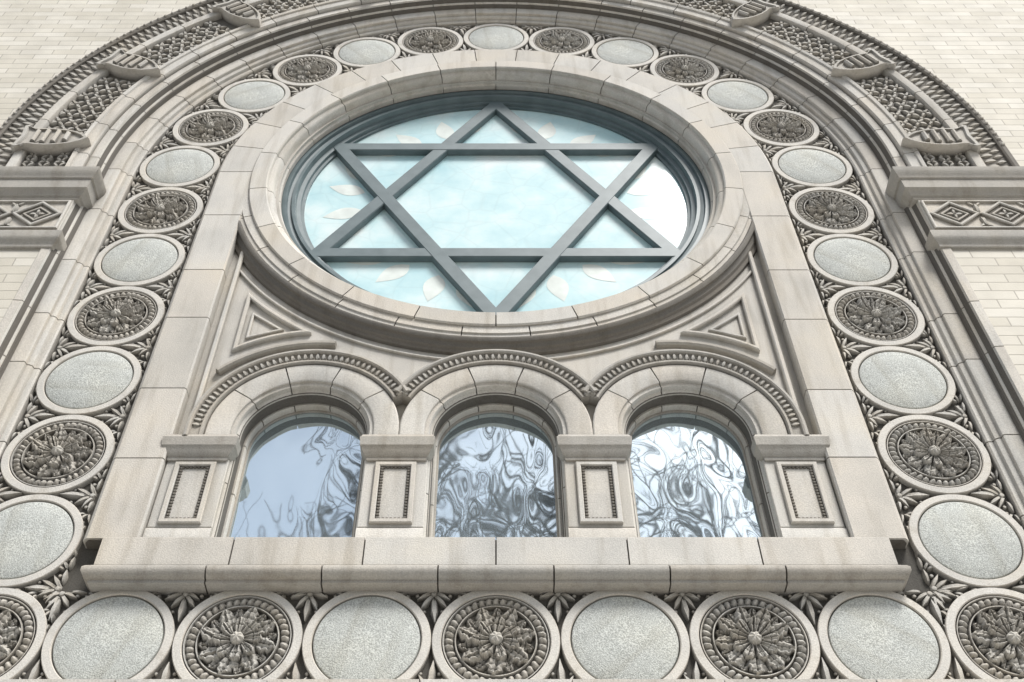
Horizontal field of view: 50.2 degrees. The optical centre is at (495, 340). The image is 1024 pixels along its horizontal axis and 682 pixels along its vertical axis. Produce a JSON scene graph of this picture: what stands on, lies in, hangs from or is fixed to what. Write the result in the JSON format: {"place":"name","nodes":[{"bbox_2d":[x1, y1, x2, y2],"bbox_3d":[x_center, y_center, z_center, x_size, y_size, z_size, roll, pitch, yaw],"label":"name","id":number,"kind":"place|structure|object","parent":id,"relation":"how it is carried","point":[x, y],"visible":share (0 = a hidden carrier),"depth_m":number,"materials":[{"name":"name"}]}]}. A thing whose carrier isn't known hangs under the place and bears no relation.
{"place":"outdoors","nodes":[
{"label":"outdoors","id":0,"kind":"place"},
{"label":"pavement","id":1,"kind":"structure","parent":0,"visible":0},
{"bbox_2d":[0,0,1023,381],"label":"brick facade wall","id":2,"kind":"structure","parent":1,"relation":"on","point":[970,52],"depth_m":8.63,"materials":[{"name":"brick"}]},
{"bbox_2d":[0,230,66,250],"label":"impost astragal","id":3,"kind":"object","parent":2,"relation":"attached to","point":[53,240],"visible":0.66,"depth_m":6.58,"materials":[{"name":"stone"}]},
{"bbox_2d":[0,200,74,229],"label":"impost frieze block","id":4,"kind":"structure","parent":3,"relation":"on","point":[64,207],"depth_m":6.81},
{"bbox_2d":[0,166,106,208],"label":"impost cornice","id":5,"kind":"structure","parent":4,"relation":"on","point":[81,186],"depth_m":7.02,"materials":[{"name":"stone"}]},
{"bbox_2d":[6,0,985,165],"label":"archivolt fillet blocks","id":6,"kind":"structure","parent":5,"relation":"on","point":[53,112],"depth_m":8.17,"materials":[{"name":"stone"}]},
{"bbox_2d":[11,125,90,155],"bbox_3d":[-2.991,-1.352,7.406,0.487,0.286,0.113,1,-50,2],"label":"shield corbel","id":7,"kind":"object","parent":2,"relation":"attached to","point":[45,141],"visible":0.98,"depth_m":7.35,"materials":[{"name":"stone"}]},
{"bbox_2d":[96,49,160,80],"bbox_3d":[-2.735,-2.072,8.255,0.487,0.286,0.113,16,-47,18],"label":"shield corbel","id":8,"kind":"object","parent":2,"relation":"attached to","point":[120,63],"visible":0.99,"depth_m":8.21,"materials":[{"name":"stone"}]},
{"bbox_2d":[21,0,966,165],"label":"archivolt ornament bed","id":9,"kind":"object","parent":2,"relation":"attached to","point":[222,22],"visible":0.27,"depth_m":8.21,"materials":[{"name":"stone"}]},
{"bbox_2d":[48,0,944,133],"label":"archivolt leaf lattice","id":10,"kind":"object","parent":9,"relation":"attached to","point":[709,6],"visible":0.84,"depth_m":8.41,"materials":[{"name":"stone"}]},
{"bbox_2d":[178,79,813,536],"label":"stone field wall","id":11,"kind":"structure","parent":2,"relation":"on","point":[402,367],"depth_m":6.23,"materials":[{"name":"stone"}]},
{"bbox_2d":[0,596,34,675],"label":"carved rosette","id":12,"kind":"object","parent":11,"relation":"attached to","point":[17,626],"visible":1,"depth_m":4.68,"materials":[{"name":"stone"}]},
{"bbox_2d":[0,588,47,678],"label":"medallion ring","id":13,"kind":"object","parent":11,"relation":"attached to","point":[32,604],"visible":0.98,"depth_m":4.68,"materials":[{"name":"stone"}]},
{"bbox_2d":[0,494,83,588],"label":"medallion ring","id":14,"kind":"object","parent":11,"relation":"attached to","point":[73,512],"visible":1,"depth_m":5.07,"materials":[{"name":"stone"}]},
{"bbox_2d":[0,502,73,579],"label":"smooth disc","id":15,"kind":"object","parent":14,"relation":"in","point":[35,537],"visible":1,"depth_m":5.07,"materials":[{"name":"stone"}]},
{"bbox_2d":[10,421,104,487],"bbox_3d":[-2.200,0.557,5.485,0.455,0.455,0.062,3,-50,3],"label":"carved rosette","id":16,"kind":"object","parent":11,"relation":"attached to","point":[57,454],"visible":1,"depth_m":5.47,"materials":[{"name":"stone"}]},
{"bbox_2d":[0,415,115,495],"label":"medallion ring","id":17,"kind":"object","parent":11,"relation":"attached to","point":[13,482],"visible":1,"depth_m":5.45,"materials":[{"name":"stone"}]},
{"bbox_2d":[36,346,141,416],"bbox_3d":[-2.200,0.215,5.915,0.548,0.548,0.032,-24,-44,-26],"label":"medallion ring","id":18,"kind":"object","parent":11,"relation":"attached to","point":[46,403],"visible":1,"depth_m":5.86,"materials":[{"name":"stone"}]},
{"bbox_2d":[45,352,133,408],"bbox_3d":[-2.200,0.212,5.913,0.459,0.459,0.034,4,-50,5],"label":"smooth disc","id":19,"kind":"object","parent":18,"relation":"in","point":[88,380],"visible":1,"depth_m":5.89,"materials":[{"name":"stone"}]},
{"bbox_2d":[41,591,174,678],"bbox_3d":[-1.650,1.282,4.657,0.548,0.548,0.032,24,-44,26],"label":"medallion ring","id":20,"kind":"object","parent":11,"relation":"attached to","point":[159,605],"visible":0.98,"depth_m":4.69,"materials":[{"name":"stone"}]},
{"bbox_2d":[53,597,163,679],"bbox_3d":[-1.650,1.279,4.655,0.459,0.459,0.034,15,-47,17],"label":"smooth disc","id":21,"kind":"object","parent":20,"relation":"in","point":[115,638],"visible":0.98,"depth_m":4.64,"materials":[{"name":"stone"}]},
{"bbox_2d":[75,291,156,340],"bbox_3d":[-2.200,-0.154,6.324,0.455,0.455,0.061,9,-49,10],"label":"carved rosette","id":22,"kind":"object","parent":11,"relation":"attached to","point":[116,316],"visible":1,"depth_m":6.31,"materials":[{"name":"stone"}]},
{"bbox_2d":[67,286,165,347],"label":"medallion ring","id":23,"kind":"object","parent":11,"relation":"attached to","point":[76,336],"visible":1,"depth_m":6.28,"materials":[{"name":"stone"}]},
{"bbox_2d":[94,234,185,287],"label":"medallion ring","id":24,"kind":"object","parent":11,"relation":"attached to","point":[103,278],"visible":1,"depth_m":6.71,"materials":[{"name":"stone"}]},
{"bbox_2d":[102,238,177,281],"bbox_3d":[-2.200,-0.499,6.752,0.459,0.459,0.034,12,-48,14],"label":"smooth disc","id":25,"kind":"object","parent":24,"relation":"in","point":[136,260],"visible":1,"depth_m":6.73,"materials":[{"name":"stone"}]},
{"bbox_2d":[117,187,203,234],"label":"medallion ring","id":26,"kind":"object","parent":11,"relation":"attached to","point":[199,211],"visible":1,"depth_m":7.12,"materials":[{"name":"stone"}]},
{"bbox_2d":[125,191,195,229],"bbox_3d":[-2.200,-0.866,7.163,0.455,0.455,0.062,-13,-48,-15],"label":"carved rosette","id":27,"kind":"object","parent":26,"relation":"in","point":[159,210],"visible":1,"depth_m":7.15,"materials":[{"name":"stone"}]},
{"bbox_2d":[146,149,213,183],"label":"smooth disc","id":28,"kind":"object","parent":11,"relation":"attached to","point":[179,166],"visible":1,"depth_m":7.57,"materials":[{"name":"stone"}]},
{"bbox_2d":[179,112,241,142],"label":"carved rosette","id":29,"kind":"object","parent":11,"relation":"attached to","point":[211,127],"visible":1,"depth_m":7.98,"materials":[{"name":"stone"}]},
{"bbox_2d":[183,596,291,678],"bbox_3d":[-1.100,1.269,4.646,0.455,0.455,0.061,4,-50,5],"label":"carved rosette","id":30,"kind":"object","parent":11,"relation":"attached to","point":[244,637],"visible":0.98,"depth_m":4.64,"materials":[{"name":"stone"}]},
{"bbox_2d":[172,591,302,680],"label":"medallion ring","id":31,"kind":"object","parent":11,"relation":"attached to","point":[284,668],"visible":0.95,"depth_m":4.69,"materials":[{"name":"stone"}]},
{"bbox_2d":[224,82,284,109],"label":"smooth disc","id":32,"kind":"object","parent":11,"relation":"attached to","point":[252,95],"visible":1,"depth_m":8.35,"materials":[{"name":"stone"}]},
{"bbox_2d":[278,57,335,82],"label":"carved rosette","id":33,"kind":"object","parent":11,"relation":"attached to","point":[308,70],"visible":1,"depth_m":8.68,"materials":[{"name":"stone"}]},
{"bbox_2d":[302,591,430,678],"bbox_3d":[-0.550,1.282,4.657,0.548,0.548,0.032,-27,-43,-29],"label":"medallion ring","id":34,"kind":"object","parent":11,"relation":"attached to","point":[415,669],"visible":0.95,"depth_m":4.70,"materials":[{"name":"stone"}]},
{"bbox_2d":[313,597,420,678],"bbox_3d":[-0.550,1.279,4.655,0.459,0.459,0.034,11,-49,12],"label":"smooth disc","id":35,"kind":"object","parent":34,"relation":"in","point":[369,638],"visible":0.96,"depth_m":4.64,"materials":[{"name":"stone"}]},
{"bbox_2d":[339,40,394,64],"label":"smooth disc","id":36,"kind":"object","parent":11,"relation":"attached to","point":[365,52],"visible":0.95,"depth_m":8.92,"materials":[{"name":"stone"}]},
{"bbox_2d":[403,30,457,52],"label":"carved rosette","id":37,"kind":"object","parent":11,"relation":"attached to","point":[429,41],"visible":1,"depth_m":9.07,"materials":[{"name":"stone"}]},
{"bbox_2d":[240,190,750,336],"bbox_3d":[0.000,-0.507,6.736,3.458,1.570,0.075,0,-50,0],"label":"rose window lower hood","id":38,"kind":"object","parent":11,"relation":"attached to","point":[280,267],"visible":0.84,"depth_m":6.36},
{"bbox_2d":[442,596,548,678],"bbox_3d":[0.000,1.269,4.646,0.455,0.455,0.062,33,-40,32],"label":"carved rosette","id":39,"kind":"object","parent":11,"relation":"attached to","point":[495,637],"visible":0.99,"depth_m":4.64,"materials":[{"name":"stone"}]},
{"bbox_2d":[80,565,911,595],"bbox_3d":[0.000,1.056,4.855,3.665,0.095,0.125,0,-50,0],"label":"window sill lower course","id":40,"kind":"object","parent":11,"relation":"attached to","point":[535,580],"depth_m":4.81,"materials":[{"name":"stone"}]},
{"bbox_2d":[94,537,897,566],"bbox_3d":[0.000,0.983,4.968,3.595,0.166,0.090,0,-50,0],"label":"window sill upper course","id":41,"kind":"object","parent":40,"relation":"on","point":[438,551],"depth_m":4.94,"materials":[{"name":"stone"}]},
{"bbox_2d":[143,460,848,539],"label":"window pier blocks","id":42,"kind":"structure","parent":41,"relation":"on","point":[369,524],"depth_m":5.20,"materials":[{"name":"stone"}]},
{"bbox_2d":[165,467,825,517],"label":"pilaster panels","id":43,"kind":"object","parent":42,"relation":"attached to","point":[598,495],"visible":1,"depth_m":5.27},
{"bbox_2d":[165,466,826,517],"bbox_3d":[0.000,0.729,5.266,3.122,0.347,0.011,0,-50,0],"label":"pier panel beading","id":44,"kind":"object","parent":43,"relation":"attached to","point":[583,482],"visible":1,"depth_m":5.28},
{"bbox_2d":[235,220,756,354],"bbox_3d":[0.000,-0.474,6.697,3.650,1.661,0.075,0,-50,0],"label":"rose window hood moulding","id":45,"kind":"object","parent":11,"relation":"attached to","point":[281,288],"visible":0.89,"depth_m":6.25,"materials":[{"name":"stone"}]},
{"bbox_2d":[83,49,908,547],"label":"jamb blocks","id":46,"kind":"structure","parent":11,"relation":"attached to","point":[131,485],"depth_m":6.20,"materials":[{"name":"stone"}]},
{"bbox_2d":[249,60,742,326],"bbox_3d":[0.000,-1.104,7.479,3.317,3.316,0.157,0,-50,0],"label":"rose window surround","id":47,"kind":"object","parent":11,"relation":"attached to","point":[291,136],"visible":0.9,"depth_m":7.67,"materials":[{"name":"stone"}]},
{"bbox_2d":[281,90,710,291],"bbox_3d":[0.000,-1.007,7.562,2.959,2.959,0.099,0,-50,0],"label":"rose window","id":48,"kind":"structure","parent":47,"relation":"in","point":[320,155],"depth_m":8.13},
{"bbox_2d":[304,110,686,311],"bbox_3d":[0.000,-0.969,7.594,2.882,2.882,0.001,0,-50,0],"label":"rose glass","id":49,"kind":"object","parent":48,"relation":"in","point":[495,202],"visible":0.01,"depth_m":7.52,"materials":[{"name":"glass"}]},
{"bbox_2d":[324,122,667,307],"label":"rose leaf panes","id":50,"kind":"object","parent":49,"relation":"in","point":[434,286],"visible":0.63,"depth_m":7.44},
{"bbox_2d":[334,143,657,314],"bbox_3d":[0.000,-0.758,7.305,2.473,2.142,0.050,0,-50,0],"label":"star of david bars","id":51,"kind":"object","parent":47,"relation":"attached to","point":[478,300],"visible":0.81,"depth_m":7.65,"materials":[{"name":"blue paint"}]},
{"bbox_2d":[312,101,679,261],"bbox_3d":[0.000,-1.219,7.850,2.473,2.142,0.047,0,-50,0],"label":"star of david bars","id":52,"kind":"object","parent":47,"relation":"attached to","point":[328,249],"visible":0.83,"depth_m":7.20,"materials":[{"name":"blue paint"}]},
{"bbox_2d":[204,365,787,536],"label":"window arch blocks","id":53,"kind":"structure","parent":11,"relation":"attached to","point":[561,403],"depth_m":5.78,"materials":[{"name":"stone"}]},
{"bbox_2d":[226,410,361,536],"bbox_3d":[-0.990,0.719,5.519,0.632,1.075,0.010,0,-50,0],"label":"arched window","id":54,"kind":"structure","parent":53,"relation":"attached to","point":[264,428],"depth_m":5.75,"materials":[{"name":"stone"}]},
{"bbox_2d":[229,413,361,537],"bbox_3d":[-0.990,0.728,5.516,0.632,1.092,0.001,0,-50,0],"label":"glass pane","id":55,"kind":"object","parent":54,"relation":"in","point":[301,475],"visible":0.82,"depth_m":5.54,"materials":[{"name":"blue"}]},
{"bbox_2d":[432,410,558,536],"bbox_3d":[0.000,0.719,5.519,0.633,1.075,0.010,0,-50,0],"label":"arched window","id":56,"kind":"structure","parent":53,"relation":"attached to","point":[497,411],"depth_m":5.70,"materials":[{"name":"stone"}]},
{"bbox_2d":[435,413,556,539],"bbox_3d":[0.000,0.728,5.516,0.633,1.092,0.001,0,-50,0],"label":"glass pane","id":57,"kind":"object","parent":56,"relation":"in","point":[495,475],"visible":0.77,"depth_m":5.54,"materials":[{"name":"blue"}]},
{"bbox_2d":[214,370,777,536],"bbox_3d":[0.000,0.627,5.570,2.951,1.217,0.242,0,-50,0],"label":"window arch mortar","id":58,"kind":"object","parent":53,"relation":"attached to","point":[502,399],"depth_m":5.80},
{"bbox_2d":[162,434,829,461],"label":"pier capital mouldings","id":59,"kind":"object","parent":53,"relation":"attached to","point":[422,448],"visible":0.97,"depth_m":5.45,"materials":[{"name":"stone"}]},
{"bbox_2d":[183,349,808,434],"bbox_3d":[0.000,0.288,5.787,3.168,0.666,0.091,0,-50,0],"label":"window hood mould","id":60,"kind":"object","parent":11,"relation":"attached to","point":[589,399],"depth_m":5.89,"materials":[{"name":"stone"}]},
{"bbox_2d":[192,354,799,426],"bbox_3d":[0.000,0.255,5.789,3.113,0.564,0.021,0,-50,0],"label":"window hood leaf carving","id":61,"kind":"object","parent":60,"relation":"attached to","point":[511,358],"depth_m":5.89},
{"bbox_2d":[193,251,798,407],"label":"spandrel tracery mouldings","id":62,"kind":"object","parent":11,"relation":"attached to","point":[301,331],"visible":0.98,"depth_m":6.24,"materials":[{"name":"stone"}]},
{"bbox_2d":[432,591,559,678],"bbox_3d":[0.000,1.282,4.657,0.548,0.548,0.032,-11,-48,-13],"label":"medallion ring","id":63,"kind":"object","parent":11,"relation":"attached to","point":[545,671],"visible":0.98,"depth_m":4.69,"materials":[{"name":"stone"}]},
{"bbox_2d":[216,340,775,375],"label":"spandrel eyebrow mouldings","id":64,"kind":"object","parent":11,"relation":"attached to","point":[767,368],"visible":1,"depth_m":6.10,"materials":[{"name":"stone"}]},
{"bbox_2d":[469,26,522,48],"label":"smooth disc","id":65,"kind":"object","parent":11,"relation":"attached to","point":[495,37],"visible":0.96,"depth_m":9.13,"materials":[{"name":"stone"}]},
{"bbox_2d":[0,24,1023,681],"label":"medallion band leaf carving","id":66,"kind":"object","parent":11,"relation":"attached to","point":[936,596],"visible":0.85,"depth_m":5.67,"materials":[{"name":"stone"}]},
{"bbox_2d":[534,30,588,52],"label":"carved rosette","id":67,"kind":"object","parent":11,"relation":"attached to","point":[561,41],"visible":0.98,"depth_m":9.07,"materials":[{"name":"stone"}]},
{"bbox_2d":[571,597,678,678],"bbox_3d":[0.550,1.279,4.655,0.459,0.459,0.034,-31,-41,-31],"label":"smooth disc","id":68,"kind":"object","parent":11,"relation":"attached to","point":[622,638],"visible":0.95,"depth_m":4.64,"materials":[{"name":"stone"}]},
{"bbox_2d":[560,591,689,678],"bbox_3d":[0.550,1.282,4.657,0.548,0.548,0.032,26,-43,27],"label":"medallion ring","id":69,"kind":"object","parent":11,"relation":"attached to","point":[576,669],"visible":0.95,"depth_m":4.70,"materials":[{"name":"stone"}]},
{"bbox_2d":[591,37,658,69],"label":"medallion ring","id":70,"kind":"object","parent":11,"relation":"attached to","point":[596,46],"visible":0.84,"depth_m":8.95,"materials":[{"name":"stone"}]},
{"bbox_2d":[597,40,652,64],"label":"smooth disc","id":71,"kind":"object","parent":70,"relation":"in","point":[626,52],"visible":0.98,"depth_m":8.92,"materials":[{"name":"stone"}]},
{"bbox_2d":[656,57,712,82],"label":"carved rosette","id":72,"kind":"object","parent":11,"relation":"attached to","point":[683,70],"visible":1,"depth_m":8.67,"materials":[{"name":"stone"}]},
{"bbox_2d":[630,413,761,537],"bbox_3d":[0.990,0.728,5.516,0.632,1.092,0.001,0,-50,0],"label":"glass pane","id":73,"kind":"object","parent":11,"relation":"attached to","point":[690,475],"visible":0.82,"depth_m":5.54,"materials":[{"name":"blue"}]},
{"bbox_2d":[707,81,767,109],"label":"smooth disc","id":74,"kind":"object","parent":11,"relation":"attached to","point":[738,95],"visible":0.99,"depth_m":8.35,"materials":[{"name":"stone"}]},
{"bbox_2d":[700,596,808,678],"bbox_3d":[1.100,1.269,4.646,0.455,0.455,0.062,-23,-44,-25],"label":"carved rosette","id":75,"kind":"object","parent":11,"relation":"attached to","point":[746,637],"visible":0.98,"depth_m":4.64,"materials":[{"name":"stone"}]},
{"bbox_2d":[689,591,819,681],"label":"medallion ring","id":76,"kind":"object","parent":11,"relation":"attached to","point":[707,668],"visible":0.96,"depth_m":4.69,"materials":[{"name":"stone"}]},
{"bbox_2d":[750,112,812,142],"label":"carved rosette","id":77,"kind":"object","parent":11,"relation":"attached to","point":[779,127],"visible":1,"depth_m":7.97,"materials":[{"name":"stone"}]},
{"bbox_2d":[778,149,845,183],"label":"smooth disc","id":78,"kind":"object","parent":11,"relation":"attached to","point":[812,166],"visible":1,"depth_m":7.57,"materials":[{"name":"stone"}]},
{"bbox_2d":[788,187,873,234],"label":"medallion ring","id":79,"kind":"object","parent":11,"relation":"attached to","point":[860,229],"visible":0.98,"depth_m":7.11,"materials":[{"name":"stone"}]},
{"bbox_2d":[796,191,866,229],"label":"carved rosette","id":80,"kind":"object","parent":11,"relation":"attached to","point":[831,210],"visible":1,"depth_m":7.15,"materials":[{"name":"stone"}]},
{"bbox_2d":[814,238,889,281],"bbox_3d":[2.200,-0.499,6.752,0.459,0.459,0.034,31,-41,32],"label":"smooth disc","id":81,"kind":"object","parent":11,"relation":"attached to","point":[855,260],"visible":1,"depth_m":6.73,"materials":[{"name":"stone"}]},
{"bbox_2d":[806,234,897,287],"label":"medallion ring","id":82,"kind":"object","parent":11,"relation":"attached to","point":[888,278],"visible":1,"depth_m":6.71,"materials":[{"name":"stone"}]},
{"bbox_2d":[826,286,924,347],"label":"medallion ring","id":83,"kind":"object","parent":11,"relation":"attached to","point":[914,336],"visible":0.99,"depth_m":6.28,"materials":[{"name":"stone"}]},
{"bbox_2d":[835,291,916,340],"bbox_3d":[2.200,-0.154,6.324,0.455,0.455,0.061,-17,-47,-19],"label":"carved rosette","id":84,"kind":"object","parent":11,"relation":"attached to","point":[878,316],"visible":1,"depth_m":6.31,"materials":[{"name":"stone"}]},
{"bbox_2d":[827,597,938,680],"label":"smooth disc","id":85,"kind":"object","parent":11,"relation":"attached to","point":[875,638],"visible":0.96,"depth_m":4.64,"materials":[{"name":"stone"}]},
{"bbox_2d":[816,591,950,678],"bbox_3d":[1.650,1.282,4.657,0.548,0.548,0.032,17,-47,19],"label":"medallion ring","id":86,"kind":"object","parent":11,"relation":"attached to","point":[832,605],"visible":0.97,"depth_m":4.69,"materials":[{"name":"stone"}]},
{"bbox_2d":[858,352,946,408],"bbox_3d":[2.200,0.212,5.913,0.459,0.459,0.034,-9,-49,-10],"label":"smooth disc","id":87,"kind":"object","parent":11,"relation":"attached to","point":[902,380],"visible":1,"depth_m":5.89,"materials":[{"name":"stone"}]},
{"bbox_2d":[850,346,955,416],"bbox_3d":[2.200,0.215,5.915,0.548,0.548,0.032,7,-49,9],"label":"medallion ring","id":88,"kind":"object","parent":11,"relation":"attached to","point":[879,404],"visible":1,"depth_m":5.87,"materials":[{"name":"stone"}]},
{"bbox_2d":[876,415,990,495],"bbox_3d":[2.200,0.571,5.496,0.548,0.548,0.032,-1,-50,-2],"label":"medallion ring","id":89,"kind":"object","parent":11,"relation":"attached to","point":[978,482],"visible":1,"depth_m":5.44,"materials":[{"name":"stone"}]},
{"bbox_2d":[887,421,981,487],"bbox_3d":[2.200,0.557,5.485,0.455,0.455,0.062,-18,-46,-20],"label":"carved rosette","id":90,"kind":"object","parent":11,"relation":"attached to","point":[933,453],"visible":1,"depth_m":5.47,"materials":[{"name":"stone"}]},
{"bbox_2d":[907,494,1023,588],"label":"medallion ring","id":91,"kind":"object","parent":11,"relation":"attached to","point":[1016,576],"visible":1,"depth_m":5.05,"materials":[{"name":"stone"}]},
{"bbox_2d":[918,502,1021,579],"bbox_3d":[2.200,0.924,5.074,0.459,0.459,0.034,-3,-50,-4],"label":"smooth disc","id":92,"kind":"object","parent":11,"relation":"attached to","point":[970,540],"visible":1,"depth_m":5.05,"materials":[{"name":"stone"}]},
{"bbox_2d":[944,588,1023,678],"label":"medallion ring","id":93,"kind":"object","parent":11,"relation":"attached to","point":[959,604],"visible":0.97,"depth_m":4.73,"materials":[{"name":"stone"}]},
{"bbox_2d":[957,596,1023,678],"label":"carved rosette","id":94,"kind":"object","parent":11,"relation":"attached to","point":[990,631],"visible":1,"depth_m":4.66,"materials":[{"name":"stone"}]},
{"bbox_2d":[65,0,926,165],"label":"archivolt inner blocks","id":95,"kind":"structure","parent":2,"relation":"attached to","point":[106,120],"depth_m":8.39,"materials":[{"name":"stone"}]},
{"bbox_2d":[0,0,1019,165],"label":"archivolt outer carving","id":96,"kind":"object","parent":2,"relation":"attached to","point":[928,159],"visible":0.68,"depth_m":7.92,"materials":[{"name":"stone"}]},
{"bbox_2d":[0,0,1023,529],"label":"jamb blocks","id":97,"kind":"structure","parent":2,"relation":"attached to","point":[996,428],"depth_m":7.31,"materials":[{"name":"stone"}]},
{"bbox_2d":[0,27,1023,678],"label":"medallion band recess","id":98,"kind":"object","parent":97,"relation":"attached to","point":[906,555],"visible":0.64,"depth_m":4.92,"materials":[{"name":"stone"}]},
{"bbox_2d":[0,0,1023,441],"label":"molding","id":99,"kind":"object","parent":2,"relation":"attached to","point":[574,10],"visible":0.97,"depth_m":8.08,"materials":[{"name":"stone"}]},
{"bbox_2d":[0,679,1023,681],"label":"string course","id":100,"kind":"object","parent":2,"relation":"attached to","point":[512,680],"visible":1,"depth_m":4.30,"materials":[{"name":"stone"}]},
{"bbox_2d":[831,49,895,80],"bbox_3d":[2.735,-2.072,8.255,0.487,0.286,0.113,-16,-47,-18],"label":"shield corbel","id":101,"kind":"object","parent":2,"relation":"attached to","point":[871,63],"visible":1,"depth_m":8.21,"materials":[{"name":"stone"}]},
{"bbox_2d":[901,125,980,155],"bbox_3d":[2.992,-1.352,7.406,0.487,0.286,0.113,-1,-50,-2],"label":"shield corbel","id":102,"kind":"object","parent":2,"relation":"attached to","point":[946,141],"visible":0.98,"depth_m":7.35,"materials":[{"name":"stone"}]},
{"bbox_2d":[925,230,1023,250],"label":"impost astragal","id":103,"kind":"object","parent":2,"relation":"attached to","point":[938,240],"visible":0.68,"depth_m":6.58,"materials":[{"name":"stone"}]},
{"bbox_2d":[917,200,1023,229],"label":"impost frieze block","id":104,"kind":"structure","parent":103,"relation":"on","point":[927,207],"depth_m":6.79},
{"bbox_2d":[885,166,1023,208],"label":"impost cornice","id":105,"kind":"structure","parent":104,"relation":"on","point":[910,186],"depth_m":7.01,"materials":[{"name":"stone"}]},
{"bbox_2d":[930,201,1023,225],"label":"impost frieze diamond carving","id":106,"kind":"object","parent":104,"relation":"attached to","point":[952,216],"visible":1,"depth_m":6.79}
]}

